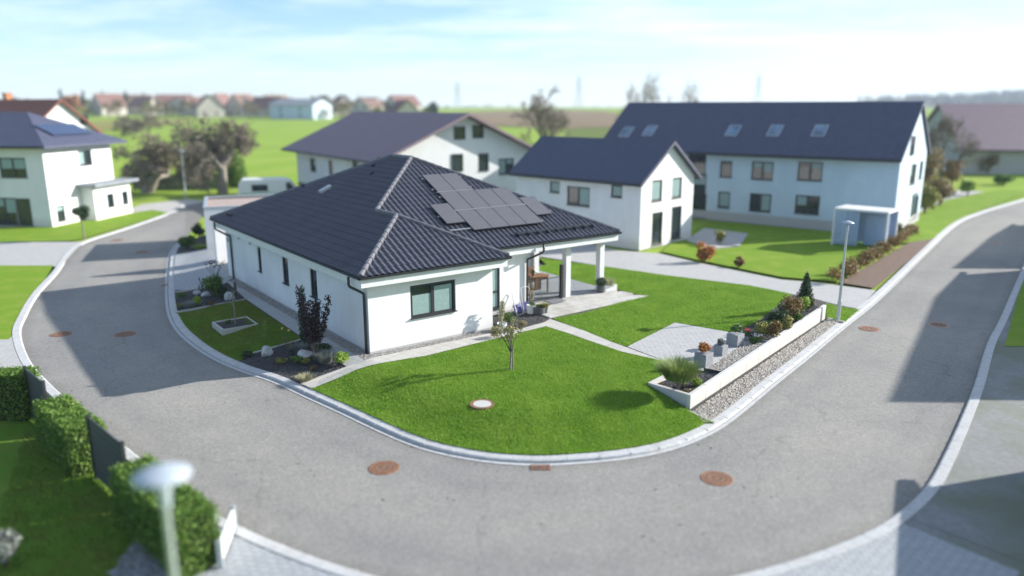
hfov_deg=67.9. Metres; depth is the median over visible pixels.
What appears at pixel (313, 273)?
window
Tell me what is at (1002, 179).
shrub
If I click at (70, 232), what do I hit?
side lawn
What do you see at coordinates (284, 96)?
village house
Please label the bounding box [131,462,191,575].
street lamp
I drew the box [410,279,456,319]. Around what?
window
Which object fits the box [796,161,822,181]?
window
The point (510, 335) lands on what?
lawn tree
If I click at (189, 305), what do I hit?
lavender
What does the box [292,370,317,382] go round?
grass tuft
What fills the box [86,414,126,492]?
fence panel
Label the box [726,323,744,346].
cube planter
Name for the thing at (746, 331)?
red flowers
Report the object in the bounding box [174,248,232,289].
entrance paving
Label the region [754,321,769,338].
shrub
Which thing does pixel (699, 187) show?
window
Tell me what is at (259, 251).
window
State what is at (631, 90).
bare tree
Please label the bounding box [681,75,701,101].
bare tree
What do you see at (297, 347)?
lavender
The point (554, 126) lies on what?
bare tree
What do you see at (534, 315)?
patio bed chippings
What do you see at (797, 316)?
shrub
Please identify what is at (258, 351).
bed edging
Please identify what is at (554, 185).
window
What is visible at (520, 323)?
shrub
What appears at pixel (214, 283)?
shrub
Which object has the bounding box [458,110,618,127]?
ploughed field
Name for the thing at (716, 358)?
planter plinth
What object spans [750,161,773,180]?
window
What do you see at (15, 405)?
hedge
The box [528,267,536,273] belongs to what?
garden chair
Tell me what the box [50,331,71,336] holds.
manhole cover
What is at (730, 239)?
neighbour terrace
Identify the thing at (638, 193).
white house
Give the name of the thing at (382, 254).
house
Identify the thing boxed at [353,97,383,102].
village house
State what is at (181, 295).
shrub
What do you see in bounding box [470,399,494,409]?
lawn cover
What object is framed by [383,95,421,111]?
village house
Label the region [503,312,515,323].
shrub
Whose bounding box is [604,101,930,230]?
apartment block
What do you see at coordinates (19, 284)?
lawn
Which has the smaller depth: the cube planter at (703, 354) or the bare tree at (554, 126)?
the cube planter at (703, 354)
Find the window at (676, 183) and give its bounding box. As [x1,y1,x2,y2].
[672,177,681,198]
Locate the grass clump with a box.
[191,243,206,248]
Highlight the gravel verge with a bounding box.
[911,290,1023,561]
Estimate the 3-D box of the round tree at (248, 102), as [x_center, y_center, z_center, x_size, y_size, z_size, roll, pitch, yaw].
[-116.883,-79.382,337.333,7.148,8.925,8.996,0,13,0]
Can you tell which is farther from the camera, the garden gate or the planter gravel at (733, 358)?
the planter gravel at (733, 358)
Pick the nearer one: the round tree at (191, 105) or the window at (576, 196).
the window at (576, 196)
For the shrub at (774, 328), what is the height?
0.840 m
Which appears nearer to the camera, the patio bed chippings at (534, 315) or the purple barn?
the patio bed chippings at (534, 315)
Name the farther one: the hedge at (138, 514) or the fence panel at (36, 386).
the fence panel at (36, 386)
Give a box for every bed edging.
[175,299,244,312]
[253,339,299,353]
[301,364,353,384]
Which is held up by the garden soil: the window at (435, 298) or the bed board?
the bed board
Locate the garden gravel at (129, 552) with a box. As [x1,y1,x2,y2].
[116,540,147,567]
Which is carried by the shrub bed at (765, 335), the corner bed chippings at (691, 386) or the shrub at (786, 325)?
the shrub at (786, 325)
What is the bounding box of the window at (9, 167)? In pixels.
[0,158,27,177]
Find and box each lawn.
[0,210,167,241]
[0,265,52,338]
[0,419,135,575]
[177,301,299,360]
[314,328,712,454]
[539,259,787,345]
[661,221,873,281]
[826,304,856,319]
[1005,280,1023,345]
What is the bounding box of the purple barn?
[927,103,1023,173]
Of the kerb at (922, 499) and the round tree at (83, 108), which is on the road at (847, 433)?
the kerb at (922, 499)
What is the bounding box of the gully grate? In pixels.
[531,464,549,469]
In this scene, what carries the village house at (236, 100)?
on the terrain at (267, 157)
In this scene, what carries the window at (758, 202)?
in the apartment block
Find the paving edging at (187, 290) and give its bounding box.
[175,287,203,292]
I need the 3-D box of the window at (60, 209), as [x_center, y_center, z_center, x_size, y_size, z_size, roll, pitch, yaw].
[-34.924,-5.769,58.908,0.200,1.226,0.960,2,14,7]
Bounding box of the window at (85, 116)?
[80,115,88,123]
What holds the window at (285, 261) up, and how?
in the house at (382, 254)
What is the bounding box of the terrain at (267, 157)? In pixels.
[21,107,1023,472]
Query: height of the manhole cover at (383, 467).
0.012 m
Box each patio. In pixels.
[535,290,645,317]
[628,323,728,364]
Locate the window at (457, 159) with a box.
[451,154,462,171]
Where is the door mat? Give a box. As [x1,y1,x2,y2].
[544,298,565,302]
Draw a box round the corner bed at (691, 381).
[662,372,716,392]
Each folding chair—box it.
[511,289,522,315]
[521,286,529,312]
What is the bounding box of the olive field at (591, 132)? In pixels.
[569,128,609,137]
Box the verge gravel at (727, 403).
[695,321,841,417]
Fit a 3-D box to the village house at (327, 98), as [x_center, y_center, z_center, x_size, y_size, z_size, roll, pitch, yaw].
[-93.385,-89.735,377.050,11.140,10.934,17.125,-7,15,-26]
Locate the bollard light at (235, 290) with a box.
[233,282,236,297]
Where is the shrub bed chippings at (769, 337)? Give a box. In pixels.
[742,306,818,340]
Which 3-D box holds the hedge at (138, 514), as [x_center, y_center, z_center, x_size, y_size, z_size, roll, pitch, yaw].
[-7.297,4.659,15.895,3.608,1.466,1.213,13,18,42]
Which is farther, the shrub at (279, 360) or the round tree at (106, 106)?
the round tree at (106, 106)
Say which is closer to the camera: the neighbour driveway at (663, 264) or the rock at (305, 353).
the rock at (305, 353)
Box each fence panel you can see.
[22,365,47,418]
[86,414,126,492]
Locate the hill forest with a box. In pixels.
[857,88,1023,105]
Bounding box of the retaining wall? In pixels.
[648,305,825,408]
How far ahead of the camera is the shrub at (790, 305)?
30.60 m
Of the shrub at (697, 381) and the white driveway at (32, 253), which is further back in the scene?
the white driveway at (32, 253)
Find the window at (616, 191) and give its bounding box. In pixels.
[611,185,621,198]
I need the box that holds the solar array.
[421,173,551,231]
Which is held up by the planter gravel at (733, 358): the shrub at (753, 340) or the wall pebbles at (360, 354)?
the shrub at (753, 340)
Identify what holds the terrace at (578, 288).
on the garden soil
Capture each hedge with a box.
[0,364,42,420]
[31,393,111,477]
[106,453,225,575]
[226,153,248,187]
[826,224,920,281]
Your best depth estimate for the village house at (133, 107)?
377.76 m
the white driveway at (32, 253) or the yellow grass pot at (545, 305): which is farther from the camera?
the white driveway at (32, 253)
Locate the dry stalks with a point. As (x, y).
(202, 289)
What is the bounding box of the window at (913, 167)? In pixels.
[909,164,915,185]
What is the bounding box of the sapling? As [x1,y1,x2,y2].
[226,286,238,323]
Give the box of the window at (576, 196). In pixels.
[566,186,589,207]
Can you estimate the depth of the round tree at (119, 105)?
329.25 m
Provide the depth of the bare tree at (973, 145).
97.65 m
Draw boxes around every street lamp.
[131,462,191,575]
[178,150,186,198]
[836,220,853,319]
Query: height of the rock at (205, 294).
0.296 m
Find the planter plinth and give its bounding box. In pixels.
[696,341,747,370]
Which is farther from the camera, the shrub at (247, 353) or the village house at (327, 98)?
the village house at (327, 98)
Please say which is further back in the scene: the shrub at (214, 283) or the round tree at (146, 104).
the round tree at (146, 104)
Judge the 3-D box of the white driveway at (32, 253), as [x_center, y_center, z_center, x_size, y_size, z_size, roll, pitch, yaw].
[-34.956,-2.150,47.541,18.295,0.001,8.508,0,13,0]
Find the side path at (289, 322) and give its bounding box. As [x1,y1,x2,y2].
[228,281,364,365]
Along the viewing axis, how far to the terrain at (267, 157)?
128.83 m
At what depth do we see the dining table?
35.38 m
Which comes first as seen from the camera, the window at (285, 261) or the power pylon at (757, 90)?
the window at (285, 261)
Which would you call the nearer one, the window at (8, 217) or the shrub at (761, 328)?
the shrub at (761, 328)
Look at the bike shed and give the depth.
49.82 m
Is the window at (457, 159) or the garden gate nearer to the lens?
the garden gate
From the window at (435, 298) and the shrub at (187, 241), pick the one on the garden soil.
the shrub at (187, 241)
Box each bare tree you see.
[111,114,146,135]
[111,131,191,192]
[131,110,162,136]
[162,114,260,194]
[511,81,570,144]
[615,82,639,118]
[635,67,678,101]
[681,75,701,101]
[929,112,964,177]
[945,125,982,167]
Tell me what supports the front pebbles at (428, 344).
on the garden soil
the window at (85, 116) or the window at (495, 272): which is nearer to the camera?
the window at (495, 272)
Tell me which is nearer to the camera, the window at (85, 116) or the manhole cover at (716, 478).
the manhole cover at (716, 478)
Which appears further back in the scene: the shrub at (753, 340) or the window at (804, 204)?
the window at (804, 204)
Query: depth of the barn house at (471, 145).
66.43 m
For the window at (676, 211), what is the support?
in the white house at (638, 193)
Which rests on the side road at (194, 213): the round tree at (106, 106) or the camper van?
the camper van
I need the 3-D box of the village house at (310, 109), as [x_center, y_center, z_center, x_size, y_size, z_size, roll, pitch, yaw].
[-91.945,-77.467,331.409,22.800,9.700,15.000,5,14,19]
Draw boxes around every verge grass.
[825,302,858,320]
[900,190,1023,243]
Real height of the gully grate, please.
0.016 m
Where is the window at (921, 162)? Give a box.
[918,161,922,179]
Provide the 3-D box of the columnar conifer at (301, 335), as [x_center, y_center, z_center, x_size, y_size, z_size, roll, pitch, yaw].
[-7.642,1.027,27.794,0.451,2.417,0.450,-6,15,-25]
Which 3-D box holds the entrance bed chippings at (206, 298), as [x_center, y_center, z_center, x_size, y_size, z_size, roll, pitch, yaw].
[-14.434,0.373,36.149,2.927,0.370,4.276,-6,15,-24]
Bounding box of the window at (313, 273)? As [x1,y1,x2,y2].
[309,269,317,299]
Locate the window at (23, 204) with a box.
[14,198,33,225]
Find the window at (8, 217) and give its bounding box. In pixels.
[0,198,19,225]
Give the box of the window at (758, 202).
[749,193,771,212]
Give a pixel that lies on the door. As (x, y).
(874, 230)
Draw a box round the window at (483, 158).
[478,153,488,171]
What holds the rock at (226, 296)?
on the garden soil
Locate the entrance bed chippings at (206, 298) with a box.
[175,284,244,310]
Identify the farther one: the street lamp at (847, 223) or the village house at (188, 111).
the village house at (188, 111)
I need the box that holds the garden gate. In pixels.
[215,504,237,568]
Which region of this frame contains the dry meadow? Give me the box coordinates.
[89,119,195,130]
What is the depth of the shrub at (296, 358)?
26.76 m
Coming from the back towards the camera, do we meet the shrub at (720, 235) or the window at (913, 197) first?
the window at (913, 197)
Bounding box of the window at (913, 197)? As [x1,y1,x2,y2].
[910,193,916,220]
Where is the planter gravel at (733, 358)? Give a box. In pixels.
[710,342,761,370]
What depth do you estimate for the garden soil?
27.84 m
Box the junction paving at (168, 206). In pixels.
[132,199,203,213]
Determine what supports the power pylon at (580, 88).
on the terrain at (267, 157)
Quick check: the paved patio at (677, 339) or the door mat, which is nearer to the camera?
the paved patio at (677, 339)
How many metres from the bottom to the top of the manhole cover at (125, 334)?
0.012 m
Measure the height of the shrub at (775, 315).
0.942 m
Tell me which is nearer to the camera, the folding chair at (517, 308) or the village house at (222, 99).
the folding chair at (517, 308)
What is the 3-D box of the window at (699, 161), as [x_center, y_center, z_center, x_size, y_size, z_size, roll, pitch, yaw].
[15.062,-10.240,61.971,1.660,2.026,0.200,10,17,36]
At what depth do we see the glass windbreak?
34.04 m
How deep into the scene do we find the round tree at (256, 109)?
339.17 m
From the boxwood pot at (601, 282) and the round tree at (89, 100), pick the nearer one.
the boxwood pot at (601, 282)
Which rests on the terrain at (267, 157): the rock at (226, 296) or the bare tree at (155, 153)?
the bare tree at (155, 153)
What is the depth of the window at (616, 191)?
49.44 m
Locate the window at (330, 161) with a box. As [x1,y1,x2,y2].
[329,160,332,173]
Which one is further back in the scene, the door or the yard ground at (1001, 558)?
the door
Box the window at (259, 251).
[258,247,261,272]
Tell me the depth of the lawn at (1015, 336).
31.87 m
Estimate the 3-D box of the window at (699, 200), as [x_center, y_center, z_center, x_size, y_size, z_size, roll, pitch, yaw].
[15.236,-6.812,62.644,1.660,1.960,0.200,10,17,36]
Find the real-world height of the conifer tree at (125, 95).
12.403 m
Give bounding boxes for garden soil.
[175,235,860,454]
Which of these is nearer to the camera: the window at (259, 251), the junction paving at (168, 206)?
the window at (259, 251)
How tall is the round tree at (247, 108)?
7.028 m
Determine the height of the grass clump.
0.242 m
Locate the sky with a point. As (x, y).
(499, 53)
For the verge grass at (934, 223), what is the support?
on the terrain at (267, 157)
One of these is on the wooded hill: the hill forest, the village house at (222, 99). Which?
the hill forest
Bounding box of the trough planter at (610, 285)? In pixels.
[605,276,616,291]
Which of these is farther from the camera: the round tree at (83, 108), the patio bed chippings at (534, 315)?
the round tree at (83, 108)
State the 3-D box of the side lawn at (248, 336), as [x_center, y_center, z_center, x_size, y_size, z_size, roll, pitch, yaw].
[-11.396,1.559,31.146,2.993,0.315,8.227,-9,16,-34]
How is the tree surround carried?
on the side lawn at (248, 336)
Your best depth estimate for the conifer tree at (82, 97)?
360.72 m
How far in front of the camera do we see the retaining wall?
25.73 m
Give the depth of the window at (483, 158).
65.97 m
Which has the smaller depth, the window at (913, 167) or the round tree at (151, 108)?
the window at (913, 167)
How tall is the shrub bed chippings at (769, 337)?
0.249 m
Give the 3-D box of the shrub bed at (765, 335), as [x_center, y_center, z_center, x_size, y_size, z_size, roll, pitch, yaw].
[10.739,1.357,30.793,1.618,0.197,6.329,11,17,37]
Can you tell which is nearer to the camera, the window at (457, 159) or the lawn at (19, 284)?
the lawn at (19, 284)
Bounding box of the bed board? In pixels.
[740,331,766,342]
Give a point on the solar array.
(482, 209)
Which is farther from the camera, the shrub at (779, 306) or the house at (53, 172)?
the house at (53, 172)
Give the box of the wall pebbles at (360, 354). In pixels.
[230,279,368,359]
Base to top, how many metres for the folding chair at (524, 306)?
1.077 m
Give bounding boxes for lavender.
[181,300,203,308]
[286,340,310,354]
[312,347,336,363]
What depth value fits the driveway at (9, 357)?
28.15 m
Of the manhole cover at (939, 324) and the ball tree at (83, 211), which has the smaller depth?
the manhole cover at (939, 324)
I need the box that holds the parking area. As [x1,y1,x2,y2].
[920,190,980,211]
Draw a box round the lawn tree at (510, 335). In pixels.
[493,318,523,370]
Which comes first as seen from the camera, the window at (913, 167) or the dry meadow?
the window at (913, 167)
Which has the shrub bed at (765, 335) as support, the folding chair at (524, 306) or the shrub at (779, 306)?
the shrub at (779, 306)
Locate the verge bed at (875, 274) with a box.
[843,238,933,287]
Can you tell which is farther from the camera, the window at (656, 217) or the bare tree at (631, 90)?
the bare tree at (631, 90)
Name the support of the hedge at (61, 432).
on the corner garden lawn at (11, 435)
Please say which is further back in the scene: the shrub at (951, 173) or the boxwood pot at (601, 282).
the shrub at (951, 173)
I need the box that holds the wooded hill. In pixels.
[894,95,1021,107]
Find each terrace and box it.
[528,271,596,303]
[686,228,747,248]
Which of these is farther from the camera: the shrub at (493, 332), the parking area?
the parking area
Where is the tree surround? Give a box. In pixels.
[212,316,257,334]
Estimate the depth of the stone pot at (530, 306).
32.25 m
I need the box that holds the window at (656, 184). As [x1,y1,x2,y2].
[651,180,662,201]
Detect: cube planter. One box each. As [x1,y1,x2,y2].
[694,342,713,367]
[713,338,727,355]
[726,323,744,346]
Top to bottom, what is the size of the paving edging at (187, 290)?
0.430 m
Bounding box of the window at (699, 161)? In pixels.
[688,154,706,173]
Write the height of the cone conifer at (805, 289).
1.631 m
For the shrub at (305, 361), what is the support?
on the garden soil
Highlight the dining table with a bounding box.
[528,273,549,291]
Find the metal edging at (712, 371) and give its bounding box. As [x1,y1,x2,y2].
[704,368,721,373]
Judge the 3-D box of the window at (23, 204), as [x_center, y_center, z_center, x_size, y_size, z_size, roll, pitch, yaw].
[-37.253,-5.795,58.082,1.360,2.096,0.200,2,14,7]
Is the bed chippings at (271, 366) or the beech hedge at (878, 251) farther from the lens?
the beech hedge at (878, 251)
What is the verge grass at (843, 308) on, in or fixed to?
on the verge lawn at (841, 311)
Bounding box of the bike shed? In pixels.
[831,204,899,245]
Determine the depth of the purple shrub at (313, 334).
26.72 m
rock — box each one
[0,527,21,566]
[201,291,209,297]
[224,291,234,300]
[261,345,272,356]
[297,349,311,358]
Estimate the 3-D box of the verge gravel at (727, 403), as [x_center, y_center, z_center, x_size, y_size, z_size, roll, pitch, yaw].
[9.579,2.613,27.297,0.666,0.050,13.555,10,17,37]
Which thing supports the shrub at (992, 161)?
on the terrain at (267, 157)
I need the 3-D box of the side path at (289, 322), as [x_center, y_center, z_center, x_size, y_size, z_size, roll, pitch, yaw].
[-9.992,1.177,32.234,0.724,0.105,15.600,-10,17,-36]
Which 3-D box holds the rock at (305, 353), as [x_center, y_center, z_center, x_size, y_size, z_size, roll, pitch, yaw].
[-7.378,2.393,27.183,0.548,0.417,0.533,4,14,17]
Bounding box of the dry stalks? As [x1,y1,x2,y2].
[198,278,204,292]
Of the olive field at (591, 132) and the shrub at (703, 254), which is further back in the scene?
the olive field at (591, 132)
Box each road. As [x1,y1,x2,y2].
[21,201,1023,575]
[184,202,203,236]
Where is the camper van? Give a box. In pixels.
[238,177,295,194]
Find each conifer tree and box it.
[58,88,63,99]
[80,90,90,114]
[123,90,130,111]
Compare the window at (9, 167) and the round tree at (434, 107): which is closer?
the window at (9, 167)
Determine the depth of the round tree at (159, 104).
331.66 m
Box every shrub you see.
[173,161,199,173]
[176,235,195,247]
[176,292,185,297]
[190,222,205,238]
[193,295,200,304]
[201,272,223,297]
[203,260,223,278]
[216,285,229,295]
[241,350,254,357]
[275,357,287,362]
[289,355,305,362]
[294,285,331,359]
[301,357,310,363]
[316,343,332,350]
[334,351,348,362]
[489,326,502,336]
[497,300,506,331]
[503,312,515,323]
[517,320,526,326]
[691,376,702,386]
[695,241,716,263]
[714,230,725,243]
[734,256,745,266]
[749,337,759,342]
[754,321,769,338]
[766,308,790,323]
[767,320,782,336]
[776,302,784,313]
[779,314,793,329]
[780,295,803,316]
[790,309,802,320]
[798,296,810,312]
[920,183,941,212]
[923,146,947,186]
[926,175,956,205]
[942,159,966,184]
[957,179,977,194]
[976,153,1000,172]
[992,173,1016,184]
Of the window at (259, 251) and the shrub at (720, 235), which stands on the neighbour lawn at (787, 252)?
the shrub at (720, 235)
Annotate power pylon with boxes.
[454,81,460,107]
[574,76,582,108]
[754,75,761,101]
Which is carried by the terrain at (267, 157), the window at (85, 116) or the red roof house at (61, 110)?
the red roof house at (61, 110)
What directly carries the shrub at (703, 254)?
on the terrain at (267, 157)
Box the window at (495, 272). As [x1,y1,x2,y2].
[492,268,499,309]
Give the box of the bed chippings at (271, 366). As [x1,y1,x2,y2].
[239,340,344,382]
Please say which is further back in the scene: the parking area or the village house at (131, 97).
the village house at (131, 97)
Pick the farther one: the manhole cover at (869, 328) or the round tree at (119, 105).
the round tree at (119, 105)
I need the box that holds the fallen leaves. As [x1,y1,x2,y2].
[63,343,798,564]
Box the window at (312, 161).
[310,158,315,172]
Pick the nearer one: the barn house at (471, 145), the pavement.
the pavement
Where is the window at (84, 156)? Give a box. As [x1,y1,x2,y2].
[78,150,91,165]
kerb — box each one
[12,203,1023,575]
[165,199,1023,465]
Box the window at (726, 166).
[719,161,732,177]
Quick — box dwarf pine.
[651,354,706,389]
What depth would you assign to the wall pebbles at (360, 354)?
29.46 m
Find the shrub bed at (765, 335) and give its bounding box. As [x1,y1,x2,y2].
[743,306,818,340]
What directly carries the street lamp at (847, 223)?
on the verge lawn at (841, 311)
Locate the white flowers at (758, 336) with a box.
[751,333,762,339]
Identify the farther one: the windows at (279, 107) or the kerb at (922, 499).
the windows at (279, 107)
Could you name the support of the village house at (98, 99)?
on the terrain at (267, 157)
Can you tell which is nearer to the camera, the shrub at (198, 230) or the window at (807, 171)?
the shrub at (198, 230)
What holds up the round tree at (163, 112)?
on the terrain at (267, 157)
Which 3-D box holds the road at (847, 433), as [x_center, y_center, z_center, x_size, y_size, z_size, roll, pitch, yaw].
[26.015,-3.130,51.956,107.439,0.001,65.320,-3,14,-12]
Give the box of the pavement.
[107,524,1019,575]
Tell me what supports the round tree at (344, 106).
on the terrain at (267, 157)
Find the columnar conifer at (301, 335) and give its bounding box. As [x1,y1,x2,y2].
[297,285,307,344]
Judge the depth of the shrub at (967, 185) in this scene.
78.64 m
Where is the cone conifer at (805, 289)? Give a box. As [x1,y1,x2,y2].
[795,271,814,308]
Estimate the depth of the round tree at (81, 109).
325.12 m
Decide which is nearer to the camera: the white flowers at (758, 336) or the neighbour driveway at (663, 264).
the white flowers at (758, 336)
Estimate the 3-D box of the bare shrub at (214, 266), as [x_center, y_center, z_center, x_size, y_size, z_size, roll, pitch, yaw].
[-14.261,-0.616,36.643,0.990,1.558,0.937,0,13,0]
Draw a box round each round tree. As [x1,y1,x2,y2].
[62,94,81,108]
[72,105,92,114]
[73,106,89,113]
[74,99,92,108]
[101,102,115,116]
[110,99,123,117]
[139,106,160,118]
[140,100,151,116]
[150,101,168,117]
[154,98,167,114]
[157,107,171,117]
[164,105,177,117]
[178,101,188,117]
[187,97,195,115]
[240,99,257,117]
[242,104,257,118]
[250,105,263,112]
[332,100,349,117]
[422,101,438,112]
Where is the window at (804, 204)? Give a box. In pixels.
[794,195,819,215]
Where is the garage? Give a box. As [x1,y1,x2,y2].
[203,194,272,249]
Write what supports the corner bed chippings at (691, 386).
on the corner bed at (691, 381)
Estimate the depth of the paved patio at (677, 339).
28.53 m
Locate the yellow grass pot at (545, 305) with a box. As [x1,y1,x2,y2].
[541,301,549,312]
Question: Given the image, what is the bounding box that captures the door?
[863,214,890,245]
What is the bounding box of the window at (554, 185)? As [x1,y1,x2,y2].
[549,181,559,193]
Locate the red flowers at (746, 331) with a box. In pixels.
[742,328,751,335]
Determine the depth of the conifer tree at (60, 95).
371.39 m
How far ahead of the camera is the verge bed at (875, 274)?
43.70 m
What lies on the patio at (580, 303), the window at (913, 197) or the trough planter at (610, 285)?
the trough planter at (610, 285)
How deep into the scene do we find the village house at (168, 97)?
388.03 m
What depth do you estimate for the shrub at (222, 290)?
35.14 m
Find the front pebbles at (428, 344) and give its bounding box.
[365,330,490,359]
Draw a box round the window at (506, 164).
[499,158,513,174]
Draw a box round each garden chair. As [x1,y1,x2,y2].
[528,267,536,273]
[528,278,541,299]
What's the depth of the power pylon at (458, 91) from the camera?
871.42 m
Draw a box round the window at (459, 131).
[454,126,465,139]
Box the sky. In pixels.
[0,0,1023,106]
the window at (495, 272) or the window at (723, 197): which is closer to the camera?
the window at (495, 272)
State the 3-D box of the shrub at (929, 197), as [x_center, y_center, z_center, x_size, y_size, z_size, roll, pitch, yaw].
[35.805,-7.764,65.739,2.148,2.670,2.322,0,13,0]
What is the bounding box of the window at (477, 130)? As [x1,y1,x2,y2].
[472,125,483,137]
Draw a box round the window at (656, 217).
[651,212,661,245]
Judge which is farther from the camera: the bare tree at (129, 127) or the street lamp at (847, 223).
the bare tree at (129, 127)
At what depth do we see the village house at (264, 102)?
358.28 m
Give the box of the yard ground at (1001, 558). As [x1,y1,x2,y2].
[904,518,1023,575]
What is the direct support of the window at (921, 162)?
in the apartment block
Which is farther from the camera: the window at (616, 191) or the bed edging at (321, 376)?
the window at (616, 191)
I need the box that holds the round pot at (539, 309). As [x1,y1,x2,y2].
[533,304,545,314]
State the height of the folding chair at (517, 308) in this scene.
1.077 m
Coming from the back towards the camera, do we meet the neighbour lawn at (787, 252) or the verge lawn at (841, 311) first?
the neighbour lawn at (787, 252)
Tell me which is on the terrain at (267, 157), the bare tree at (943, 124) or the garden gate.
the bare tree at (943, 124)
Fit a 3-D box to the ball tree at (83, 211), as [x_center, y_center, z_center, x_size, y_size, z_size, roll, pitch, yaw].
[-29.583,-4.553,52.354,1.340,2.463,1.193,0,13,0]
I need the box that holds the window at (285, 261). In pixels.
[282,257,289,285]
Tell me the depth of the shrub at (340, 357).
26.22 m
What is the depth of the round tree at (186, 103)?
334.62 m
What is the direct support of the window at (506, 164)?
in the barn house at (471, 145)
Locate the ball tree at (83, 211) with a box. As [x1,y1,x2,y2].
[69,204,90,239]
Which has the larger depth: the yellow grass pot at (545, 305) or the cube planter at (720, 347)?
the yellow grass pot at (545, 305)
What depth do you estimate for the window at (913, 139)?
55.32 m
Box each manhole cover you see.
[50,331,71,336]
[114,331,135,336]
[368,461,399,474]
[700,471,732,485]
[859,326,878,331]
[927,322,949,327]
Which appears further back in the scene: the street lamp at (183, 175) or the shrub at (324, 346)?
the street lamp at (183, 175)
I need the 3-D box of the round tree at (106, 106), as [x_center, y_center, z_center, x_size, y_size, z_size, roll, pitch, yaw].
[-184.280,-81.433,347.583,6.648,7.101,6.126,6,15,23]
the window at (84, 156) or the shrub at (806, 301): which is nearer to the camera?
the shrub at (806, 301)
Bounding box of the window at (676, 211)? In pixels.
[670,206,680,239]
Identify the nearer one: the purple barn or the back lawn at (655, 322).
the back lawn at (655, 322)
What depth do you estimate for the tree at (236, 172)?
86.48 m
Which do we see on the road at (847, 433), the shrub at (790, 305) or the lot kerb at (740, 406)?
the lot kerb at (740, 406)
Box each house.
[0,93,103,133]
[0,112,138,226]
[90,93,127,115]
[121,94,151,102]
[126,97,163,114]
[155,94,192,114]
[166,97,182,114]
[179,97,215,115]
[191,94,225,116]
[209,154,621,353]
[212,93,229,106]
[224,94,253,116]
[224,96,250,116]
[251,96,282,116]
[264,95,287,97]
[269,99,331,119]
[280,112,531,191]
[317,95,337,115]
[332,95,353,114]
[350,99,384,112]
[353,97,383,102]
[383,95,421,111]
[385,100,420,111]
[507,136,702,250]
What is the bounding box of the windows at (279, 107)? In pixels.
[279,107,326,116]
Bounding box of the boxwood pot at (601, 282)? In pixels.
[595,277,606,292]
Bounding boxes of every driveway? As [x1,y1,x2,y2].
[0,242,80,266]
[0,337,22,367]
[539,244,875,320]
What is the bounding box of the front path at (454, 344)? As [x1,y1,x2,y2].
[303,319,658,387]
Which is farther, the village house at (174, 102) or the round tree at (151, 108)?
the village house at (174, 102)
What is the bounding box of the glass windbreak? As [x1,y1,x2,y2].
[529,264,563,301]
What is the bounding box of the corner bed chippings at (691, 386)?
[658,372,716,392]
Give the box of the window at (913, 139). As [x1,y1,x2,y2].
[910,136,915,155]
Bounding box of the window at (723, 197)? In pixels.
[717,191,729,208]
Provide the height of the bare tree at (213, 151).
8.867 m
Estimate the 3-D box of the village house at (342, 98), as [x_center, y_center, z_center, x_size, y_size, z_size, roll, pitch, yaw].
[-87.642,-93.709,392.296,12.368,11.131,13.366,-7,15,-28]
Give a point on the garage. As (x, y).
(213, 205)
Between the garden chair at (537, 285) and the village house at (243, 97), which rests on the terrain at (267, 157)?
the village house at (243, 97)
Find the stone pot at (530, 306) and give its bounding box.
[526,274,535,313]
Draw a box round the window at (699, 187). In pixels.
[693,174,706,193]
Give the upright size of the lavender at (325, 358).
0.461 m
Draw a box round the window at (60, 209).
[56,205,66,221]
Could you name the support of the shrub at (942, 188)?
on the terrain at (267, 157)
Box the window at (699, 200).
[692,193,706,217]
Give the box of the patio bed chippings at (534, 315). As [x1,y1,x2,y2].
[493,309,542,331]

